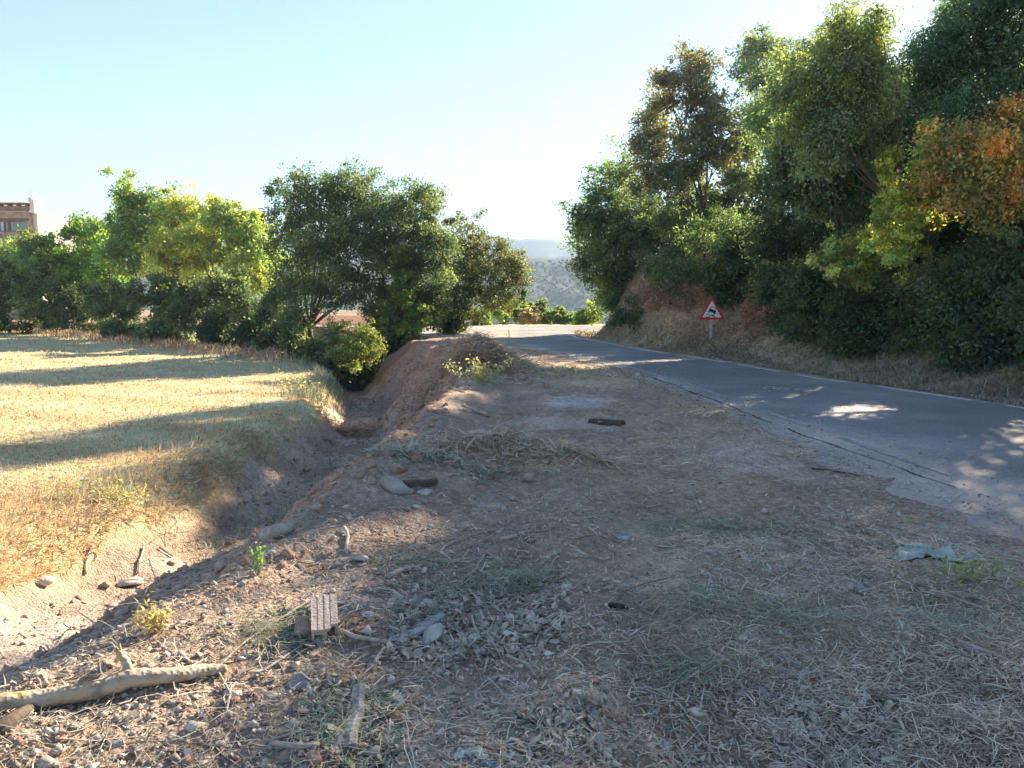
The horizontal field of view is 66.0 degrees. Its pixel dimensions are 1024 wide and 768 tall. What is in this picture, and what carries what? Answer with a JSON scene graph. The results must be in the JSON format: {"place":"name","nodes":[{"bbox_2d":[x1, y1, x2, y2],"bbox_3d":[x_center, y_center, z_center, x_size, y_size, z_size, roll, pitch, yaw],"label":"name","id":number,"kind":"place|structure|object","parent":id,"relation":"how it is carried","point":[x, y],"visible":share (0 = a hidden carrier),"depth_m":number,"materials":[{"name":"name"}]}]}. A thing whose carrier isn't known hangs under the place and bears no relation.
{"place":"outdoors","nodes":[
{"label":"outdoors","id":0,"kind":"place"},
{"bbox_2d":[123,248,615,324],"bbox_3d":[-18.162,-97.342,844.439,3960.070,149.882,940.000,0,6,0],"label":"valley slope","id":1,"kind":"structure","parent":0,"point":[577,300],"depth_m":722.55,"materials":[{"name":"green plant"}]},
{"bbox_2d":[419,260,610,324],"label":"woodland","id":2,"kind":"object","parent":1,"relation":"on","point":[542,287],"visible":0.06,"depth_m":733.62,"materials":[{"name":"green plant"}]},
{"bbox_2d":[218,228,617,260],"bbox_3d":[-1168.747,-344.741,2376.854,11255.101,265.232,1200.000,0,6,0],"label":"mountain range","id":3,"kind":"structure","parent":0,"point":[541,247],"depth_m":2310.02,"materials":[{"name":"grey"}]},
{"bbox_2d":[0,0,1021,245],"label":"sky","id":4,"kind":"structure","parent":0,"point":[505,102],"materials":[{"name":"blue"}]},
{"bbox_2d":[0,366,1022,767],"bbox_3d":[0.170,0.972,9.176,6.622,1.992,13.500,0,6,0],"label":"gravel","id":5,"kind":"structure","parent":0,"point":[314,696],"depth_m":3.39,"materials":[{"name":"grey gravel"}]},
{"bbox_2d":[0,238,1023,767],"bbox_3d":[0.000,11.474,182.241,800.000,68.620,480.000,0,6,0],"label":"ground","id":6,"kind":"structure","parent":0,"point":[32,598],"depth_m":6.25,"materials":[{"name":"soil"}]},
{"bbox_2d":[0,259,46,332],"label":"shrub","id":7,"kind":"object","parent":6,"relation":"on","point":[6,307],"visible":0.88,"depth_m":49.26,"materials":[{"name":"green plant"}]},
{"bbox_2d":[0,223,84,318],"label":"walnut tree","id":8,"kind":"object","parent":6,"relation":"on","point":[27,247],"visible":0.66,"depth_m":49.56,"materials":[{"name":"green plant"}]},
{"bbox_2d":[0,190,108,319],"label":"stone house","id":9,"kind":"structure","parent":6,"relation":"on","point":[31,214],"depth_m":88.78,"materials":[{"name":"stone"}]},
{"bbox_2d":[25,274,115,335],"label":"shrub","id":10,"kind":"object","parent":6,"relation":"on","point":[63,296],"visible":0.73,"depth_m":48.09,"materials":[{"name":"green plant"}]},
{"bbox_2d":[31,208,133,329],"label":"walnut tree","id":11,"kind":"object","parent":6,"relation":"on","point":[85,248],"visible":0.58,"depth_m":50.17,"materials":[{"name":"green plant"}]},
{"bbox_2d":[71,276,150,320],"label":"shrub","id":12,"kind":"object","parent":6,"relation":"on","point":[96,293],"visible":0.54,"depth_m":46.11,"materials":[{"name":"green plant"}]},
{"bbox_2d":[0,642,226,712],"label":"fallen branch","id":13,"kind":"object","parent":6,"relation":"on","point":[128,676],"visible":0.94,"depth_m":3.12,"materials":[{"name":"beige wood"}]},
{"bbox_2d":[87,300,146,340],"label":"shrub","id":14,"kind":"object","parent":6,"relation":"on","point":[117,326],"visible":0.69,"depth_m":44.31,"materials":[{"name":"green plant"}]},
{"bbox_2d":[82,165,183,319],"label":"walnut tree","id":15,"kind":"object","parent":6,"relation":"on","point":[124,240],"visible":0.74,"depth_m":48.45,"materials":[{"name":"green plant"}]},
{"bbox_2d":[113,255,184,322],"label":"shrub","id":16,"kind":"object","parent":6,"relation":"on","point":[155,281],"visible":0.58,"depth_m":43.41,"materials":[{"name":"green plant"}]},
{"bbox_2d":[129,588,172,634],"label":"weed","id":17,"kind":"object","parent":6,"relation":"on","point":[149,621],"visible":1,"depth_m":3.66,"materials":[{"name":"yellow plant"}]},
{"bbox_2d":[4,327,315,363],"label":"dry grass","id":18,"kind":"structure","parent":6,"relation":"on","point":[166,344],"depth_m":37.14,"materials":[{"name":"plant"}]},
{"bbox_2d":[126,304,198,343],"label":"shrub","id":19,"kind":"object","parent":6,"relation":"on","point":[152,330],"visible":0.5,"depth_m":41.54,"materials":[{"name":"green plant"}]},
{"bbox_2d":[0,330,338,597],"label":"stubble","id":20,"kind":"object","parent":6,"relation":"on","point":[42,517],"visible":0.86,"depth_m":12.66,"materials":[{"name":"beige plant"}]},
{"bbox_2d":[136,180,222,285],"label":"walnut tree","id":21,"kind":"object","parent":6,"relation":"on","point":[179,209],"visible":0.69,"depth_m":46.62,"materials":[{"name":"green plant"}]},
{"bbox_2d":[70,399,329,556],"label":"weeds","id":22,"kind":"object","parent":6,"relation":"on","point":[260,456],"visible":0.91,"depth_m":12.42,"materials":[{"name":"plant"}]},
{"bbox_2d":[154,263,249,342],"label":"shrub","id":23,"kind":"object","parent":6,"relation":"on","point":[195,301],"visible":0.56,"depth_m":40.22,"materials":[{"name":"green plant"}]},
{"bbox_2d":[173,301,241,347],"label":"shrub","id":24,"kind":"object","parent":6,"relation":"on","point":[212,331],"visible":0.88,"depth_m":38.77,"materials":[{"name":"green plant"}]},
{"bbox_2d":[188,262,260,346],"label":"shrub","id":25,"kind":"object","parent":6,"relation":"on","point":[231,295],"visible":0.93,"depth_m":37.43,"materials":[{"name":"green plant"}]},
{"bbox_2d":[0,342,452,677],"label":"soil crumbs","id":26,"kind":"object","parent":6,"relation":"on","point":[108,606],"visible":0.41,"depth_m":9.04,"materials":[{"name":"brown soil"}]},
{"bbox_2d":[180,195,291,300],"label":"walnut tree","id":27,"kind":"object","parent":6,"relation":"on","point":[237,228],"visible":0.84,"depth_m":44.55,"materials":[{"name":"green plant"}]},
{"bbox_2d":[134,453,352,562],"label":"weeds","id":28,"kind":"object","parent":6,"relation":"on","point":[277,511],"visible":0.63,"depth_m":11.45,"materials":[{"name":"plant"}]},
{"bbox_2d":[227,298,271,349],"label":"shrub","id":29,"kind":"object","parent":6,"relation":"on","point":[243,329],"visible":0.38,"depth_m":36.66,"materials":[{"name":"green plant"}]},
{"bbox_2d":[33,338,472,659],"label":"soil clods","id":30,"kind":"object","parent":6,"relation":"on","point":[178,587],"visible":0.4,"depth_m":5.57,"materials":[{"name":"soil"}]},
{"bbox_2d":[243,295,312,350],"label":"shrub","id":31,"kind":"object","parent":6,"relation":"on","point":[260,318],"visible":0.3,"depth_m":34.45,"materials":[{"name":"green plant"}]},
{"bbox_2d":[180,605,381,659],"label":"cut weeds","id":32,"kind":"object","parent":6,"relation":"on","point":[272,623],"visible":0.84,"depth_m":3.69,"materials":[{"name":"plant"}]},
{"bbox_2d":[273,326,328,360],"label":"shrub","id":33,"kind":"object","parent":6,"relation":"on","point":[298,344],"visible":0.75,"depth_m":32.48,"materials":[{"name":"green plant"}]},
{"bbox_2d":[263,357,368,424],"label":"weeds","id":34,"kind":"object","parent":6,"relation":"on","point":[327,378],"visible":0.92,"depth_m":22.86,"materials":[{"name":"plant"}]},
{"bbox_2d":[311,594,337,643],"bbox_3d":[-0.896,1.129,3.770,0.123,0.186,0.262,-2,6,-14],"label":"hollow block","id":35,"kind":"object","parent":6,"relation":"on","point":[324,616],"depth_m":3.72,"materials":[{"name":"concrete"}]},
{"bbox_2d":[250,156,419,340],"bbox_3d":[-7.402,-5.072,33.175,7.440,9.269,5.511,0,6,0],"label":"holm oak tree","id":36,"kind":"object","parent":6,"relation":"on","point":[337,198],"visible":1,"depth_m":32.31,"materials":[{"name":"green plant"}]},
{"bbox_2d":[314,346,379,391],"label":"shrub","id":37,"kind":"object","parent":6,"relation":"on","point":[354,380],"visible":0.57,"depth_m":30.03,"materials":[{"name":"green plant"}]},
{"bbox_2d":[311,315,387,383],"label":"olive bush","id":38,"kind":"object","parent":6,"relation":"on","point":[366,337],"visible":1,"depth_m":28.71,"materials":[{"name":"green plant"}]},
{"bbox_2d":[295,673,405,767],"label":"leaf litter","id":39,"kind":"object","parent":6,"relation":"on","point":[337,750],"visible":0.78,"depth_m":2.93,"materials":[{"name":"plant"}]},
{"bbox_2d":[340,683,365,751],"bbox_3d":[-0.605,1.271,3.028,0.074,0.041,0.443,0,7,-5],"label":"split wood","id":40,"kind":"object","parent":6,"relation":"on","point":[353,717],"visible":0.8,"depth_m":2.99,"materials":[{"name":"beige wood"}]},
{"bbox_2d":[261,653,453,767],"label":"cut weeds","id":41,"kind":"object","parent":6,"relation":"on","point":[344,717],"visible":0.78,"depth_m":3.01,"materials":[{"name":"plant"}]},
{"bbox_2d":[366,243,432,344],"bbox_3d":[-4.664,-2.933,32.773,3.029,5.778,2.050,2,7,21],"label":"ivy clad trunk","id":42,"kind":"object","parent":6,"relation":"on","point":[391,309],"visible":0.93,"depth_m":32.35,"materials":[{"name":"green plant"}]},
{"bbox_2d":[356,172,473,333],"bbox_3d":[-4.326,-4.953,34.254,5.355,8.758,4.801,0,6,0],"label":"holm oak tree","id":43,"kind":"object","parent":6,"relation":"on","point":[427,238],"visible":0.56,"depth_m":33.40,"materials":[{"name":"green plant"}]},
{"bbox_2d":[311,541,535,575],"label":"cut weeds","id":44,"kind":"object","parent":6,"relation":"on","point":[425,561],"visible":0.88,"depth_m":4.86,"materials":[{"name":"plant"}]},
{"bbox_2d":[0,437,848,767],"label":"gravel","id":45,"kind":"structure","parent":6,"relation":"on","point":[192,727],"depth_m":3.23,"materials":[{"name":"grey gravel"}]},
{"bbox_2d":[325,434,565,486],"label":"dry grass","id":46,"kind":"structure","parent":6,"relation":"on","point":[446,457],"depth_m":7.15,"materials":[{"name":"plant"}]},
{"bbox_2d":[342,441,577,489],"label":"soil clods","id":47,"kind":"object","parent":6,"relation":"on","point":[529,477],"visible":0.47,"depth_m":7.24,"materials":[{"name":"brown soil"}]},
{"bbox_2d":[326,517,597,641],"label":"twig litter","id":48,"kind":"object","parent":6,"relation":"on","point":[453,598],"visible":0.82,"depth_m":4.67,"materials":[{"name":"wood"}]},
{"bbox_2d":[345,330,582,452],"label":"dry grass","id":49,"kind":"structure","parent":6,"relation":"on","point":[475,334],"depth_m":16.09,"materials":[{"name":"plant"}]},
{"bbox_2d":[421,181,535,324],"bbox_3d":[-1.706,-5.597,37.815,5.398,8.121,5.304,1,6,10],"label":"holm oak tree","id":50,"kind":"object","parent":6,"relation":"on","point":[472,273],"visible":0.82,"depth_m":37.58,"materials":[{"name":"green plant"}]},
{"bbox_2d":[364,560,595,614],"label":"cut weeds","id":51,"kind":"object","parent":6,"relation":"on","point":[489,583],"visible":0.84,"depth_m":4.41,"materials":[{"name":"plant"}]},
{"bbox_2d":[386,573,574,666],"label":"leaf litter","id":52,"kind":"object","parent":6,"relation":"on","point":[464,642],"visible":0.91,"depth_m":3.80,"materials":[{"name":"plant"}]},
{"bbox_2d":[397,335,598,420],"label":"soil clods","id":53,"kind":"object","parent":6,"relation":"on","point":[449,384],"visible":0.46,"depth_m":15.30,"materials":[{"name":"brown soil"}]},
{"bbox_2d":[0,339,1023,767],"bbox_3d":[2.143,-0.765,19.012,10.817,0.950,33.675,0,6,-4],"label":"straw litter","id":54,"kind":"object","parent":6,"relation":"on","point":[954,717],"visible":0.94,"depth_m":3.35,"materials":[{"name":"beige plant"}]},
{"bbox_2d":[0,375,1023,767],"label":"wood chips","id":55,"kind":"object","parent":6,"relation":"on","point":[240,671],"visible":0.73,"depth_m":3.30,"materials":[{"name":"wood"}]},
{"bbox_2d":[0,492,1023,767],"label":"leaf litter","id":56,"kind":"object","parent":6,"relation":"on","point":[134,712],"visible":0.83,"depth_m":3.29,"materials":[{"name":"plant"}]},
{"bbox_2d":[372,420,654,467],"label":"dry grass","id":57,"kind":"structure","parent":6,"relation":"on","point":[493,437],"depth_m":7.92,"materials":[{"name":"plant"}]},
{"bbox_2d":[438,558,593,605],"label":"cut weeds","id":58,"kind":"object","parent":6,"relation":"on","point":[521,572],"visible":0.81,"depth_m":4.52,"materials":[{"name":"plant"}]},
{"bbox_2d":[505,692,604,767],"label":"leaf litter","id":59,"kind":"object","parent":6,"relation":"on","point":[571,724],"visible":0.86,"depth_m":2.84,"materials":[{"name":"plant"}]},
{"bbox_2d":[492,436,692,473],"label":"dry grass","id":60,"kind":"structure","parent":6,"relation":"on","point":[577,449],"depth_m":7.41,"materials":[{"name":"plant"}]},
{"bbox_2d":[552,128,668,325],"bbox_3d":[5.094,-7.167,37.398,6.510,9.301,6.151,0,6,0],"label":"oak tree","id":61,"kind":"object","parent":6,"relation":"on","point":[595,219],"visible":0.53,"depth_m":36.44,"materials":[{"name":"green plant"}]},
{"bbox_2d":[601,292,644,334],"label":"shrub","id":62,"kind":"object","parent":6,"relation":"on","point":[619,317],"visible":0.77,"depth_m":32.35,"materials":[{"name":"green plant"}]},
{"bbox_2d":[608,189,701,283],"bbox_3d":[6.316,-6.359,33.904,4.461,4.349,5.836,0,6,0],"label":"shrub","id":63,"kind":"object","parent":6,"relation":"on","point":[643,234],"visible":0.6,"depth_m":34.80,"materials":[{"name":"green plant"}]},
{"bbox_2d":[539,552,787,754],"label":"twig litter","id":64,"kind":"object","parent":6,"relation":"on","point":[647,704],"visible":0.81,"depth_m":3.37,"materials":[{"name":"wood"}]},
{"bbox_2d":[647,250,704,309],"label":"shrub","id":65,"kind":"object","parent":6,"relation":"on","point":[658,276],"visible":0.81,"depth_m":28.70,"materials":[{"name":"green plant"}]},
{"bbox_2d":[613,35,746,233],"bbox_3d":[6.503,-9.367,31.159,5.083,8.867,4.760,0,6,0],"label":"brown tipped tree","id":66,"kind":"object","parent":6,"relation":"on","point":[695,73],"visible":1,"depth_m":30.32,"materials":[{"name":"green plant"}]},
{"bbox_2d":[635,194,752,272],"bbox_3d":[7.244,-5.835,30.540,4.933,3.542,6.136,0,6,0],"label":"shrub","id":67,"kind":"object","parent":6,"relation":"on","point":[672,225],"visible":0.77,"depth_m":29.97,"materials":[{"name":"green plant"}]},
{"bbox_2d":[633,155,762,249],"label":"oak tree","id":68,"kind":"object","parent":6,"relation":"on","point":[711,193],"visible":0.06,"depth_m":39.81,"materials":[{"name":"green plant"}]},
{"bbox_2d":[592,621,809,729],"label":"cut weeds","id":69,"kind":"object","parent":6,"relation":"on","point":[671,664],"visible":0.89,"depth_m":3.33,"materials":[{"name":"plant"}]},
{"bbox_2d":[601,245,831,356],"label":"withered grass","id":70,"kind":"structure","parent":6,"relation":"on","point":[681,346],"depth_m":27.69,"materials":[{"name":"plant"}]},
{"bbox_2d":[541,577,893,654],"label":"cut weeds","id":71,"kind":"object","parent":6,"relation":"on","point":[742,610],"visible":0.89,"depth_m":3.89,"materials":[{"name":"plant"}]},
{"bbox_2d":[676,246,762,311],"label":"shrub","id":72,"kind":"object","parent":6,"relation":"on","point":[719,283],"visible":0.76,"depth_m":27.27,"materials":[{"name":"green plant"}]},
{"bbox_2d":[567,509,887,542],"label":"cut weeds","id":73,"kind":"object","parent":6,"relation":"on","point":[707,525],"visible":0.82,"depth_m":5.60,"materials":[{"name":"plant"}]},
{"bbox_2d":[695,209,771,291],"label":"shrub","id":74,"kind":"object","parent":6,"relation":"on","point":[725,249],"visible":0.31,"depth_m":27.21,"materials":[{"name":"green plant"}]},
{"bbox_2d":[710,154,799,246],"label":"oak tree","id":75,"kind":"object","parent":6,"relation":"on","point":[746,204],"visible":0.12,"depth_m":38.80,"materials":[{"name":"green plant"}]},
{"bbox_2d":[742,252,828,338],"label":"shrub","id":76,"kind":"object","parent":6,"relation":"on","point":[764,291],"visible":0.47,"depth_m":23.96,"materials":[{"name":"green plant"}]},
{"bbox_2d":[729,202,847,275],"bbox_3d":[8.887,-4.695,25.012,3.564,3.969,2.901,4,7,35],"label":"shrub","id":77,"kind":"object","parent":6,"relation":"on","point":[779,237],"visible":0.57,"depth_m":24.94,"materials":[{"name":"green plant"}]},
{"bbox_2d":[556,354,1023,529],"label":"gravel","id":78,"kind":"structure","parent":6,"relation":"on","point":[843,460],"depth_m":10.54,"materials":[{"name":"grey gravel"}]},
{"bbox_2d":[575,250,1023,405],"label":"verge grass","id":79,"kind":"structure","parent":6,"relation":"on","point":[892,381],"depth_m":17.29,"materials":[{"name":"plant"}]},
{"bbox_2d":[737,90,874,241],"bbox_3d":[10.513,-7.738,27.124,5.032,6.860,4.420,3,7,26],"label":"pale ash tree","id":80,"kind":"object","parent":6,"relation":"on","point":[759,122],"visible":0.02,"depth_m":26.70,"materials":[{"name":"green plant"}]},
{"bbox_2d":[637,589,976,676],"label":"cut weeds","id":81,"kind":"object","parent":6,"relation":"on","point":[865,631],"visible":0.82,"depth_m":3.72,"materials":[{"name":"plant"}]},
{"bbox_2d":[712,0,912,203],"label":"tall ash tree","id":82,"kind":"object","parent":6,"relation":"on","point":[752,54],"visible":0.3,"depth_m":35.13,"materials":[{"name":"green plant"}]},
{"bbox_2d":[731,66,916,309],"bbox_3d":[8.161,-5.064,20.551,4.441,6.785,3.902,0,6,0],"label":"ash tree","id":83,"kind":"object","parent":6,"relation":"on","point":[839,192],"visible":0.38,"depth_m":20.70,"materials":[{"name":"green plant"}]},
{"bbox_2d":[730,0,919,232],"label":"slender ash tree","id":84,"kind":"object","parent":6,"relation":"on","point":[826,117],"visible":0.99,"depth_m":16.66,"materials":[{"name":"green plant"}]},
{"bbox_2d":[768,250,884,351],"bbox_3d":[8.596,-2.158,21.453,3.237,2.966,2.868,0,6,0],"label":"shrub","id":85,"kind":"object","parent":6,"relation":"on","point":[803,286],"visible":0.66,"depth_m":21.26,"materials":[{"name":"green plant"}]},
{"bbox_2d":[790,193,871,270],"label":"shrub","id":86,"kind":"object","parent":6,"relation":"on","point":[819,234],"visible":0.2,"depth_m":23.33,"materials":[{"name":"green plant"}]},
{"bbox_2d":[767,698,904,767],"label":"leaf litter","id":87,"kind":"object","parent":6,"relation":"on","point":[887,703],"visible":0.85,"depth_m":2.90,"materials":[{"name":"plant"}]},
{"bbox_2d":[804,219,896,323],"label":"sapling","id":88,"kind":"object","parent":6,"relation":"on","point":[852,274],"visible":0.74,"depth_m":18.74,"materials":[{"name":"green plant"}]},
{"bbox_2d":[810,192,901,288],"bbox_3d":[9.599,-3.848,20.978,3.424,3.195,3.020,0,6,0],"label":"shrub","id":89,"kind":"object","parent":6,"relation":"on","point":[861,219],"visible":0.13,"depth_m":20.65,"materials":[{"name":"green plant"}]},
{"bbox_2d":[801,280,927,360],"bbox_3d":[8.838,-1.474,18.891,2.968,2.416,3.618,-3,7,-25],"label":"shrub","id":90,"kind":"object","parent":6,"relation":"on","point":[846,336],"visible":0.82,"depth_m":18.90,"materials":[{"name":"green plant"}]},
{"bbox_2d":[737,562,1023,627],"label":"cut weeds","id":91,"kind":"object","parent":6,"relation":"on","point":[920,607],"visible":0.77,"depth_m":4.24,"materials":[{"name":"plant"}]},
{"bbox_2d":[759,591,1023,650],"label":"cut weeds","id":92,"kind":"object","parent":6,"relation":"on","point":[969,618],"visible":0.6,"depth_m":3.85,"materials":[{"name":"plant"}]},
{"bbox_2d":[854,115,947,336],"bbox_3d":[8.718,-3.162,17.442,2.393,5.210,1.802,-1,6,-13],"label":"sapling","id":93,"kind":"object","parent":6,"relation":"on","point":[891,205],"visible":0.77,"depth_m":17.17,"materials":[{"name":"green plant"}]},
{"bbox_2d":[856,233,960,356],"bbox_3d":[9.506,-2.138,17.941,3.100,2.993,3.046,0,6,0],"label":"shrub","id":94,"kind":"object","parent":6,"relation":"on","point":[902,314],"visible":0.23,"depth_m":17.66,"materials":[{"name":"green plant"}]},
{"bbox_2d":[895,541,972,561],"bbox_3d":[2.579,1.034,4.924,0.457,0.072,0.333,0,6,0],"label":"plastic sheet","id":95,"kind":"object","parent":6,"relation":"on","point":[913,547],"visible":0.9,"depth_m":4.86,"materials":[{"name":"white plastic"}]},
{"bbox_2d":[909,202,982,258],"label":"shrub","id":96,"kind":"object","parent":6,"relation":"on","point":[950,230],"visible":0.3,"depth_m":18.35,"materials":[{"name":"green plant"}]},
{"bbox_2d":[889,0,1023,171],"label":"overhanging oak tree","id":97,"kind":"object","parent":6,"relation":"on","point":[950,64],"visible":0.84,"depth_m":18.37,"materials":[{"name":"green plant"}]},
{"bbox_2d":[892,250,1020,379],"bbox_3d":[9.215,-1.338,15.981,2.439,2.769,4.019,0,6,0],"label":"shrub","id":98,"kind":"object","parent":6,"relation":"on","point":[948,344],"visible":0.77,"depth_m":15.84,"materials":[{"name":"green plant"}]},
{"bbox_2d":[897,91,1023,250],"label":"orange leaved tree","id":99,"kind":"object","parent":6,"relation":"on","point":[960,186],"visible":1,"depth_m":15.74,"materials":[{"name":"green plant"}]},
{"bbox_2d":[905,220,1023,333],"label":"shrub","id":100,"kind":"object","parent":6,"relation":"on","point":[952,261],"visible":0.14,"depth_m":16.46,"materials":[{"name":"green plant"}]},
{"bbox_2d":[907,542,1023,599],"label":"weed","id":101,"kind":"object","parent":6,"relation":"on","point":[985,569],"visible":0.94,"depth_m":4.38,"materials":[{"name":"green plant"}]},
{"bbox_2d":[936,228,1023,389],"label":"shrub","id":102,"kind":"object","parent":6,"relation":"on","point":[999,268],"visible":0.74,"depth_m":15.13,"materials":[{"name":"green plant"}]},
{"bbox_2d":[955,176,1023,258],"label":"shrub","id":103,"kind":"object","parent":6,"relation":"on","point":[972,234],"visible":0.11,"depth_m":16.61,"materials":[{"name":"green plant"}]},
{"bbox_2d":[976,271,1023,349],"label":"shrub","id":104,"kind":"object","parent":6,"relation":"on","point":[1019,295],"visible":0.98,"depth_m":13.89,"materials":[{"name":"green plant"}]},
{"bbox_2d":[316,326,1023,540],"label":"road","id":105,"kind":"structure","parent":0,"point":[918,419],"depth_m":10.53,"materials":[{"name":"grey asphalt"}]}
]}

